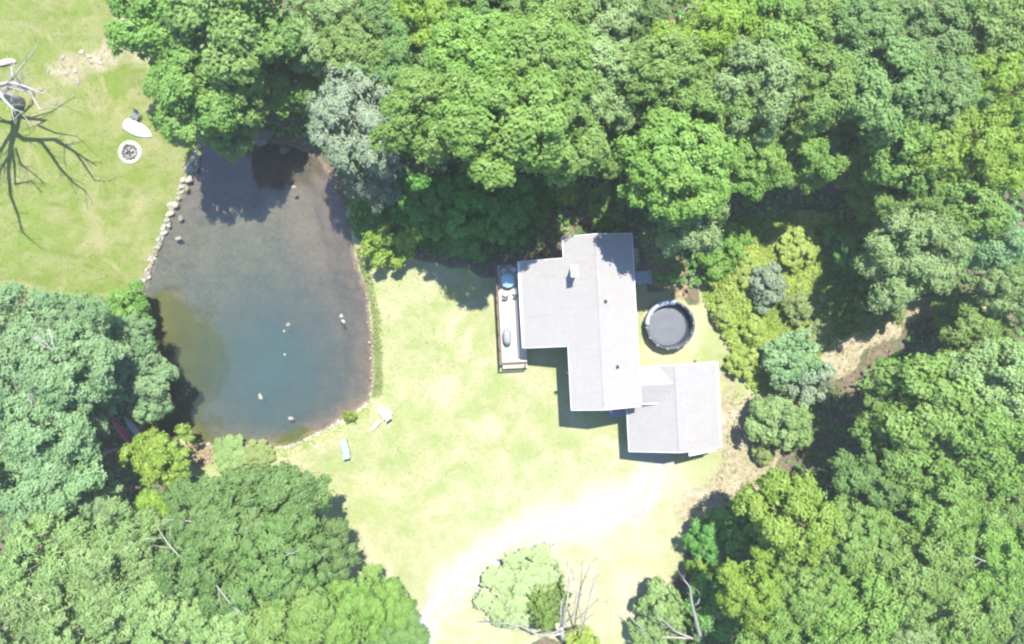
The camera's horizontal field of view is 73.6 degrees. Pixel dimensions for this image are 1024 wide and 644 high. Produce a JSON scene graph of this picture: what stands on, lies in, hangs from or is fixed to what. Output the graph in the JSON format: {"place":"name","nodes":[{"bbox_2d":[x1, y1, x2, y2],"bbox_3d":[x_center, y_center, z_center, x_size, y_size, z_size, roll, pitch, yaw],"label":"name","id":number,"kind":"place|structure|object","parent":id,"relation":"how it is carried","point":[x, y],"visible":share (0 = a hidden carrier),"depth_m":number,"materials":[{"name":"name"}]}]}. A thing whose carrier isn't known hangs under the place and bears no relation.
{"place":"outdoors","nodes":[
{"label":"outdoors","id":0,"kind":"place"},
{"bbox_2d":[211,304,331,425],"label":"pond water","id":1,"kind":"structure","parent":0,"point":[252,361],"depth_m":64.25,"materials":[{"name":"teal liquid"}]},
{"bbox_2d":[296,264,626,596],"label":"lawn grass","id":2,"kind":"structure","parent":0,"point":[446,433],"depth_m":63.95,"materials":[{"name":"green plant"}]},
{"bbox_2d":[0,0,1023,643],"bbox_3d":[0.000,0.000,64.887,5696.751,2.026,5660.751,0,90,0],"label":"ground","id":3,"kind":"structure","parent":0,"point":[254,230],"depth_m":64.00,"materials":[{"name":"green plant"}]},
{"bbox_2d":[0,279,68,364],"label":"feathery tree","id":4,"kind":"object","parent":3,"relation":"on","point":[11,293],"visible":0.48,"depth_m":53.89,"materials":[{"name":"green plant"}]},
{"bbox_2d":[0,311,77,436],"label":"oak tree","id":5,"kind":"object","parent":3,"relation":"on","point":[10,358],"visible":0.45,"depth_m":52.04,"materials":[{"name":"green plant"}]},
{"bbox_2d":[0,560,82,643],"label":"broadleaf tree","id":6,"kind":"object","parent":3,"relation":"on","point":[19,613],"visible":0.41,"depth_m":51.03,"materials":[{"name":"green plant"}]},
{"bbox_2d":[0,424,102,533],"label":"maple tree","id":7,"kind":"object","parent":3,"relation":"on","point":[22,499],"visible":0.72,"depth_m":52.48,"materials":[{"name":"green plant"}]},
{"bbox_2d":[0,385,119,466],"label":"oak tree","id":8,"kind":"object","parent":3,"relation":"on","point":[19,438],"visible":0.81,"depth_m":52.47,"materials":[{"name":"green plant"}]},
{"bbox_2d":[3,431,122,516],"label":"oak tree","id":9,"kind":"object","parent":3,"relation":"on","point":[88,479],"visible":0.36,"depth_m":53.94,"materials":[{"name":"green plant"}]},
{"bbox_2d":[0,502,131,601],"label":"broadleaf tree","id":10,"kind":"object","parent":3,"relation":"on","point":[20,559],"visible":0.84,"depth_m":51.40,"materials":[{"name":"green plant"}]},
{"bbox_2d":[17,315,125,413],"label":"oak tree","id":11,"kind":"object","parent":3,"relation":"on","point":[95,354],"visible":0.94,"depth_m":52.53,"materials":[{"name":"green plant"}]},
{"bbox_2d":[35,288,115,349],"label":"feathery tree","id":12,"kind":"object","parent":3,"relation":"on","point":[91,314],"visible":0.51,"depth_m":54.45,"materials":[{"name":"green plant"}]},
{"bbox_2d":[29,553,150,643],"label":"broadleaf tree","id":13,"kind":"object","parent":3,"relation":"on","point":[96,623],"visible":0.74,"depth_m":51.38,"materials":[{"name":"green plant"}]},
{"bbox_2d":[53,494,165,605],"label":"broadleaf tree","id":14,"kind":"object","parent":3,"relation":"on","point":[124,542],"visible":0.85,"depth_m":51.48,"materials":[{"name":"green plant"}]},
{"bbox_2d":[96,308,157,374],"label":"feathery tree","id":15,"kind":"object","parent":3,"relation":"on","point":[137,331],"visible":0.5,"depth_m":57.81,"materials":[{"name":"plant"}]},
{"bbox_2d":[112,342,179,405],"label":"oak tree","id":16,"kind":"object","parent":3,"relation":"on","point":[144,384],"visible":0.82,"depth_m":57.92,"materials":[{"name":"green plant"}]},
{"bbox_2d":[106,548,199,643],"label":"oak tree","id":17,"kind":"object","parent":3,"relation":"on","point":[167,615],"visible":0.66,"depth_m":51.95,"materials":[{"name":"green plant"}]},
{"bbox_2d":[116,422,195,489],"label":"tree","id":18,"kind":"object","parent":3,"relation":"on","point":[156,457],"visible":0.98,"depth_m":59.33,"materials":[{"name":"green plant"}]},
{"bbox_2d":[102,0,214,66],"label":"maple tree","id":19,"kind":"object","parent":3,"relation":"on","point":[144,29],"visible":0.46,"depth_m":53.00,"materials":[{"name":"green plant"}]},
{"bbox_2d":[150,520,246,618],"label":"oak tree","id":20,"kind":"object","parent":3,"relation":"on","point":[196,578],"visible":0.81,"depth_m":50.54,"materials":[{"name":"green plant"}]},
{"bbox_2d":[138,28,259,143],"bbox_3d":[-24.817,-18.818,57.680,10.125,13.242,9.409,0,90,0],"label":"maple tree","id":21,"kind":"object","parent":3,"relation":"on","point":[172,88],"visible":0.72,"depth_m":52.99,"materials":[{"name":"green plant"}]},
{"bbox_2d":[160,466,264,551],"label":"oak tree","id":22,"kind":"object","parent":3,"relation":"on","point":[202,497],"visible":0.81,"depth_m":51.30,"materials":[{"name":"green plant"}]},
{"bbox_2d":[184,574,268,643],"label":"oak tree","id":23,"kind":"object","parent":3,"relation":"on","point":[230,627],"visible":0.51,"depth_m":50.89,"materials":[{"name":"green plant"}]},
{"bbox_2d":[185,55,270,133],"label":"maple tree","id":24,"kind":"object","parent":3,"relation":"on","point":[256,113],"visible":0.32,"depth_m":54.13,"materials":[{"name":"green plant"}]},
{"bbox_2d":[157,0,306,90],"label":"maple tree","id":25,"kind":"object","parent":3,"relation":"on","point":[242,38],"visible":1,"depth_m":51.02,"materials":[{"name":"green plant"}]},
{"bbox_2d":[202,511,328,612],"bbox_3d":[-19.123,18.245,56.764,9.719,15.277,8.663,0,90,0],"label":"oak tree","id":26,"kind":"object","parent":3,"relation":"on","point":[274,586],"visible":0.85,"depth_m":50.82,"materials":[{"name":"green plant"}]},
{"bbox_2d":[230,460,334,576],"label":"oak tree","id":27,"kind":"object","parent":3,"relation":"on","point":[288,490],"visible":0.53,"depth_m":52.15,"materials":[{"name":"green plant"}]},
{"bbox_2d":[247,49,319,120],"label":"maple tree","id":28,"kind":"object","parent":3,"relation":"on","point":[286,90],"visible":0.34,"depth_m":57.09,"materials":[{"name":"green plant"}]},
{"bbox_2d":[245,562,347,643],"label":"oak tree","id":29,"kind":"object","parent":3,"relation":"on","point":[295,621],"visible":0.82,"depth_m":51.39,"materials":[{"name":"green plant"}]},
{"bbox_2d":[277,0,362,81],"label":"broadleaf tree","id":30,"kind":"object","parent":3,"relation":"on","point":[312,57],"visible":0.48,"depth_m":54.34,"materials":[{"name":"green plant"}]},
{"bbox_2d":[293,510,360,587],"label":"oak tree","id":31,"kind":"object","parent":3,"relation":"on","point":[337,547],"visible":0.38,"depth_m":54.98,"materials":[{"name":"green plant"}]},
{"bbox_2d":[313,574,385,643],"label":"oak tree","id":32,"kind":"object","parent":3,"relation":"on","point":[365,604],"visible":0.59,"depth_m":53.81,"materials":[{"name":"green plant"}]},
{"bbox_2d":[304,58,403,179],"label":"feathery tree","id":33,"kind":"object","parent":3,"relation":"on","point":[364,121],"visible":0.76,"depth_m":52.70,"materials":[{"name":"green plant"}]},
{"bbox_2d":[317,12,395,97],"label":"oak tree","id":34,"kind":"object","parent":3,"relation":"on","point":[354,44],"visible":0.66,"depth_m":52.72,"materials":[{"name":"green plant"}]},
{"bbox_2d":[342,138,402,215],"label":"feathery tree","id":35,"kind":"object","parent":3,"relation":"on","point":[361,188],"visible":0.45,"depth_m":56.82,"materials":[{"name":"green plant"}]},
{"bbox_2d":[356,562,416,642],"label":"maple tree","id":36,"kind":"object","parent":3,"relation":"on","point":[396,602],"visible":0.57,"depth_m":56.52,"materials":[{"name":"green plant"}]},
{"bbox_2d":[360,220,424,269],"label":"shrub","id":37,"kind":"object","parent":3,"relation":"on","point":[384,236],"visible":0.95,"depth_m":61.20,"materials":[{"name":"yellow plant"}]},
{"bbox_2d":[358,11,433,94],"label":"oak tree","id":38,"kind":"object","parent":3,"relation":"on","point":[399,48],"visible":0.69,"depth_m":52.31,"materials":[{"name":"green plant"}]},
{"bbox_2d":[392,180,447,241],"bbox_3d":[-8.013,-9.804,61.881,5.178,4.394,5.048,15,90,0],"label":"shrub","id":39,"kind":"object","parent":3,"relation":"on","point":[424,219],"visible":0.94,"depth_m":60.64,"materials":[{"name":"green plant"}]},
{"bbox_2d":[366,64,483,167],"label":"oak tree","id":40,"kind":"object","parent":3,"relation":"on","point":[417,88],"visible":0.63,"depth_m":46.33,"materials":[{"name":"green plant"}]},
{"bbox_2d":[387,0,469,49],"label":"broadleaf tree","id":41,"kind":"object","parent":3,"relation":"on","point":[430,12],"visible":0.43,"depth_m":51.90,"materials":[{"name":"green plant"}]},
{"bbox_2d":[348,174,560,254],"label":"bank undergrowth","id":42,"kind":"object","parent":3,"relation":"on","point":[362,222],"visible":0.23,"depth_m":63.63,"materials":[{"name":"green plant"}]},
{"bbox_2d":[427,175,490,238],"bbox_3d":[-4.603,-10.271,61.527,6.189,5.089,5.969,0,90,0],"label":"shrub","id":43,"kind":"object","parent":3,"relation":"on","point":[470,206],"visible":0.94,"depth_m":60.53,"materials":[{"name":"green plant"}]},
{"bbox_2d":[422,4,528,86],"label":"oak tree","id":44,"kind":"object","parent":3,"relation":"on","point":[474,45],"visible":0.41,"depth_m":46.76,"materials":[{"name":"green plant"}]},
{"bbox_2d":[435,64,576,190],"bbox_3d":[-0.510,-13.165,53.033,8.905,23.040,8.472,-11,90,0],"label":"oak tree","id":45,"kind":"object","parent":3,"relation":"on","point":[472,108],"visible":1,"depth_m":44.14,"materials":[{"name":"green plant"}]},
{"bbox_2d":[475,175,538,249],"bbox_3d":[-0.277,-10.066,61.836,5.185,4.452,6.622,17,90,0],"label":"shrub","id":46,"kind":"object","parent":3,"relation":"on","point":[504,217],"visible":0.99,"depth_m":60.93,"materials":[{"name":"green plant"}]},
{"bbox_2d":[495,261,526,368],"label":"deck","id":47,"kind":"structure","parent":3,"relation":"on","point":[509,364],"depth_m":62.80,"materials":[{"name":"grey wood"}]},
{"bbox_2d":[0,0,1023,643],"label":"woodland undergrowth","id":48,"kind":"object","parent":3,"relation":"on","point":[682,280],"visible":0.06,"depth_m":63.41,"materials":[{"name":"green plant"}]},
{"bbox_2d":[473,542,560,631],"bbox_3d":[0.622,23.897,62.395,9.034,3.471,6.838,-28,90,0],"label":"shrub","id":49,"kind":"object","parent":3,"relation":"on","point":[515,580],"visible":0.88,"depth_m":61.61,"materials":[{"name":"green plant"}]},
{"bbox_2d":[418,456,664,634],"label":"gravel drive","id":50,"kind":"structure","parent":3,"relation":"on","point":[634,496],"depth_m":63.97,"materials":[{"name":"beige gravel"}]},
{"bbox_2d":[487,2,597,117],"bbox_3d":[2.019,-18.302,54.504,8.554,19.840,7.985,44,90,0],"label":"oak tree","id":51,"kind":"object","parent":3,"relation":"on","point":[531,46],"visible":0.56,"depth_m":46.20,"materials":[{"name":"green plant"}]},
{"bbox_2d":[495,60,612,188],"bbox_3d":[3.089,-14.033,55.288,8.918,18.172,8.826,-24,90,0],"label":"oak tree","id":52,"kind":"object","parent":3,"relation":"on","point":[590,144],"visible":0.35,"depth_m":48.36,"materials":[{"name":"green plant"}]},
{"bbox_2d":[555,22,644,133],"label":"oak tree","id":53,"kind":"object","parent":3,"relation":"on","point":[606,53],"visible":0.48,"depth_m":50.60,"materials":[{"name":"green plant"}]},
{"bbox_2d":[569,0,642,45],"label":"oak tree","id":54,"kind":"object","parent":3,"relation":"on","point":[613,21],"visible":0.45,"depth_m":52.27,"materials":[{"name":"green plant"}]},
{"bbox_2d":[518,233,721,455],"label":"house","id":55,"kind":"structure","parent":3,"relation":"on","point":[578,300],"depth_m":58.81,"materials":[{"name":"grey"}]},
{"bbox_2d":[600,28,717,123],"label":"oak tree","id":56,"kind":"object","parent":3,"relation":"on","point":[652,89],"visible":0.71,"depth_m":49.77,"materials":[{"name":"green plant"}]},
{"bbox_2d":[637,576,684,636],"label":"shrub","id":57,"kind":"object","parent":3,"relation":"on","point":[668,605],"visible":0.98,"depth_m":60.38,"materials":[{"name":"green plant"}]},
{"bbox_2d":[643,300,694,349],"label":"swimming pool","id":58,"kind":"structure","parent":3,"relation":"on","point":[669,324],"depth_m":63.58,"materials":[{"name":"metal"}]},
{"bbox_2d":[611,102,742,226],"bbox_3d":[11.717,-11.438,55.745,9.605,17.356,8.480,15,90,0],"label":"oak tree","id":59,"kind":"object","parent":3,"relation":"on","point":[657,162],"visible":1,"depth_m":48.91,"materials":[{"name":"green plant"}]},
{"bbox_2d":[655,188,729,257],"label":"oak tree","id":60,"kind":"object","parent":3,"relation":"on","point":[694,235],"visible":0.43,"depth_m":53.15,"materials":[{"name":"green plant"}]},
{"bbox_2d":[680,509,729,568],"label":"shrub","id":61,"kind":"object","parent":3,"relation":"on","point":[708,544],"visible":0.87,"depth_m":60.69,"materials":[{"name":"green plant"}]},
{"bbox_2d":[649,0,764,92],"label":"broadleaf tree","id":62,"kind":"object","parent":3,"relation":"on","point":[716,41],"visible":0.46,"depth_m":50.87,"materials":[{"name":"green plant"}]},
{"bbox_2d":[666,48,757,144],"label":"oak tree","id":63,"kind":"object","parent":3,"relation":"on","point":[711,107],"visible":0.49,"depth_m":50.05,"materials":[{"name":"green plant"}]},
{"bbox_2d":[683,571,741,643],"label":"shrub","id":64,"kind":"object","parent":3,"relation":"on","point":[706,586],"visible":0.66,"depth_m":59.46,"materials":[{"name":"green plant"}]},
{"bbox_2d":[694,222,751,282],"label":"tree","id":65,"kind":"object","parent":3,"relation":"on","point":[728,252],"visible":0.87,"depth_m":61.40,"materials":[{"name":"green plant"}]},
{"bbox_2d":[713,499,772,559],"bbox_3d":[20.588,18.001,61.105,5.450,5.794,5.874,0,90,0],"label":"shrub","id":66,"kind":"object","parent":3,"relation":"on","point":[742,536],"visible":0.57,"depth_m":59.86,"materials":[{"name":"green plant"}]},
{"bbox_2d":[702,119,785,201],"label":"oak tree","id":67,"kind":"object","parent":3,"relation":"on","point":[756,182],"visible":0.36,"depth_m":52.64,"materials":[{"name":"green plant"}]},
{"bbox_2d":[706,32,802,144],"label":"oak tree","id":68,"kind":"object","parent":3,"relation":"on","point":[772,107],"visible":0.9,"depth_m":49.69,"materials":[{"name":"green plant"}]},
{"bbox_2d":[715,545,794,637],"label":"broadleaf tree","id":69,"kind":"object","parent":3,"relation":"on","point":[747,595],"visible":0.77,"depth_m":53.25,"materials":[{"name":"green plant"}]},
{"bbox_2d":[701,209,838,393],"bbox_3d":[23.956,-1.908,63.502,12.705,1.345,17.312,0,90,0],"label":"vine ground cover","id":70,"kind":"object","parent":3,"relation":"on","point":[732,290],"visible":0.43,"depth_m":63.68,"materials":[{"name":"green plant"}]},
{"bbox_2d":[722,0,822,80],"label":"oak tree","id":71,"kind":"object","parent":3,"relation":"on","point":[777,30],"visible":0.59,"depth_m":50.83,"materials":[{"name":"green plant"}]},
{"bbox_2d":[734,599,819,643],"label":"oak tree","id":72,"kind":"object","parent":3,"relation":"on","point":[783,629],"visible":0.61,"depth_m":52.41,"materials":[{"name":"green plant"}]},
{"bbox_2d":[743,387,813,450],"bbox_3d":[23.927,8.354,61.795,6.499,4.556,6.377,0,90,0],"label":"shrub","id":73,"kind":"object","parent":3,"relation":"on","point":[780,416],"visible":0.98,"depth_m":60.87,"materials":[{"name":"green plant"}]},
{"bbox_2d":[730,466,847,568],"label":"maple tree","id":74,"kind":"object","parent":3,"relation":"on","point":[794,502],"visible":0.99,"depth_m":52.52,"materials":[{"name":"green plant"}]},
{"bbox_2d":[757,326,824,389],"bbox_3d":[25.159,3.286,62.018,5.824,4.106,5.206,-21,90,0],"label":"shrub","id":75,"kind":"object","parent":3,"relation":"on","point":[787,348],"visible":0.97,"depth_m":60.97,"materials":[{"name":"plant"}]},
{"bbox_2d":[701,209,885,338],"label":"slope undergrowth","id":76,"kind":"object","parent":3,"relation":"on","point":[835,316],"visible":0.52,"depth_m":63.65,"materials":[{"name":"green plant"}]},
{"bbox_2d":[756,108,850,194],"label":"oak tree","id":77,"kind":"object","parent":3,"relation":"on","point":[813,156],"visible":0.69,"depth_m":53.95,"materials":[{"name":"green plant"}]},
{"bbox_2d":[760,555,852,629],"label":"oak tree","id":78,"kind":"object","parent":3,"relation":"on","point":[807,596],"visible":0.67,"depth_m":51.87,"materials":[{"name":"green plant"}]},
{"bbox_2d":[767,37,859,138],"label":"oak tree","id":79,"kind":"object","parent":3,"relation":"on","point":[841,70],"visible":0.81,"depth_m":50.99,"materials":[{"name":"green plant"}]},
{"bbox_2d":[798,564,911,643],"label":"oak tree","id":80,"kind":"object","parent":3,"relation":"on","point":[877,622],"visible":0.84,"depth_m":51.23,"materials":[{"name":"green plant"}]},
{"bbox_2d":[819,493,897,585],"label":"oak tree","id":81,"kind":"object","parent":3,"relation":"on","point":[865,546],"visible":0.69,"depth_m":52.50,"materials":[{"name":"green plant"}]},
{"bbox_2d":[821,103,899,190],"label":"oak tree","id":82,"kind":"object","parent":3,"relation":"on","point":[855,153],"visible":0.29,"depth_m":55.52,"materials":[{"name":"green plant"}]},
{"bbox_2d":[813,0,920,76],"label":"oak tree","id":83,"kind":"object","parent":3,"relation":"on","point":[882,16],"visible":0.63,"depth_m":51.12,"materials":[{"name":"green plant"}]},
{"bbox_2d":[827,446,927,528],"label":"oak tree","id":84,"kind":"object","parent":3,"relation":"on","point":[870,481],"visible":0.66,"depth_m":54.22,"materials":[{"name":"green plant"}]},
{"bbox_2d":[829,32,935,146],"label":"oak tree","id":85,"kind":"object","parent":3,"relation":"on","point":[877,107],"visible":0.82,"depth_m":50.66,"materials":[{"name":"green plant"}]},
{"bbox_2d":[844,390,935,458],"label":"maple tree","id":86,"kind":"object","parent":3,"relation":"on","point":[866,419],"visible":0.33,"depth_m":55.33,"materials":[{"name":"green plant"}]},
{"bbox_2d":[846,111,953,196],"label":"oak tree","id":87,"kind":"object","parent":3,"relation":"on","point":[891,162],"visible":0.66,"depth_m":52.77,"materials":[{"name":"green plant"}]},
{"bbox_2d":[850,207,976,315],"bbox_3d":[32.540,-5.178,58.416,9.744,11.715,9.322,0,90,0],"label":"broadleaf tree","id":88,"kind":"object","parent":3,"relation":"on","point":[940,270],"visible":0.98,"depth_m":54.20,"materials":[{"name":"green plant"}]},
{"bbox_2d":[869,168,958,236],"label":"broadleaf tree","id":89,"kind":"object","parent":3,"relation":"on","point":[927,199],"visible":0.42,"depth_m":54.44,"materials":[{"name":"green plant"}]},
{"bbox_2d":[854,520,974,631],"bbox_3d":[31.090,19.310,57.124,9.172,14.348,8.280,-20,90,0],"label":"oak tree","id":90,"kind":"object","parent":3,"relation":"on","point":[898,564],"visible":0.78,"depth_m":51.29,"materials":[{"name":"green plant"}]},
{"bbox_2d":[872,438,974,499],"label":"maple tree","id":91,"kind":"object","parent":3,"relation":"on","point":[917,460],"visible":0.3,"depth_m":53.84,"materials":[{"name":"green plant"}]},
{"bbox_2d":[869,0,979,80],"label":"oak tree","id":92,"kind":"object","parent":3,"relation":"on","point":[953,14],"visible":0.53,"depth_m":51.28,"materials":[{"name":"green plant"}]},
{"bbox_2d":[866,349,986,452],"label":"maple tree","id":93,"kind":"object","parent":3,"relation":"on","point":[914,378],"visible":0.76,"depth_m":52.81,"materials":[{"name":"green plant"}]},
{"bbox_2d":[892,54,994,129],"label":"oak tree","id":94,"kind":"object","parent":3,"relation":"on","point":[963,81],"visible":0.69,"depth_m":50.56,"materials":[{"name":"green plant"}]},
{"bbox_2d":[885,459,1006,556],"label":"oak tree","id":95,"kind":"object","parent":3,"relation":"on","point":[955,498],"visible":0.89,"depth_m":52.06,"materials":[{"name":"green plant"}]},
{"bbox_2d":[906,577,1016,643],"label":"oak tree","id":96,"kind":"object","parent":3,"relation":"on","point":[992,612],"visible":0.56,"depth_m":53.16,"materials":[{"name":"green plant"}]},
{"bbox_2d":[913,89,1021,187],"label":"broadleaf tree","id":97,"kind":"object","parent":3,"relation":"on","point":[995,141],"visible":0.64,"depth_m":51.53,"materials":[{"name":"green plant"}]},
{"bbox_2d":[927,300,1020,364],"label":"oak tree","id":98,"kind":"object","parent":3,"relation":"on","point":[971,328],"visible":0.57,"depth_m":56.51,"materials":[{"name":"green plant"}]},
{"bbox_2d":[932,170,1023,236],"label":"maple tree","id":99,"kind":"object","parent":3,"relation":"on","point":[976,199],"visible":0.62,"depth_m":53.27,"materials":[{"name":"green plant"}]},
{"bbox_2d":[934,395,1023,498],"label":"maple tree","id":100,"kind":"object","parent":3,"relation":"on","point":[985,446],"visible":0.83,"depth_m":51.76,"materials":[{"name":"green plant"}]},
{"bbox_2d":[934,0,1023,79],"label":"oak tree","id":101,"kind":"object","parent":3,"relation":"on","point":[996,24],"visible":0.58,"depth_m":51.16,"materials":[{"name":"green plant"}]},
{"bbox_2d":[941,203,1023,280],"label":"maple tree","id":102,"kind":"object","parent":3,"relation":"on","point":[991,251],"visible":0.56,"depth_m":55.01,"materials":[{"name":"green plant"}]},
{"bbox_2d":[947,337,1023,422],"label":"oak tree","id":103,"kind":"object","parent":3,"relation":"on","point":[998,382],"visible":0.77,"depth_m":52.14,"materials":[{"name":"green plant"}]},
{"bbox_2d":[957,513,1023,606],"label":"oak tree","id":104,"kind":"object","parent":3,"relation":"on","point":[1001,555],"visible":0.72,"depth_m":53.45,"materials":[{"name":"green plant"}]},
{"bbox_2d":[958,258,1023,327],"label":"broadleaf tree","id":105,"kind":"object","parent":3,"relation":"on","point":[997,289],"visible":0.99,"depth_m":55.24,"materials":[{"name":"green plant"}]},
{"bbox_2d":[965,49,1023,138],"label":"broadleaf tree","id":106,"kind":"object","parent":3,"relation":"on","point":[1008,75],"visible":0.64,"depth_m":51.47,"materials":[{"name":"green plant"}]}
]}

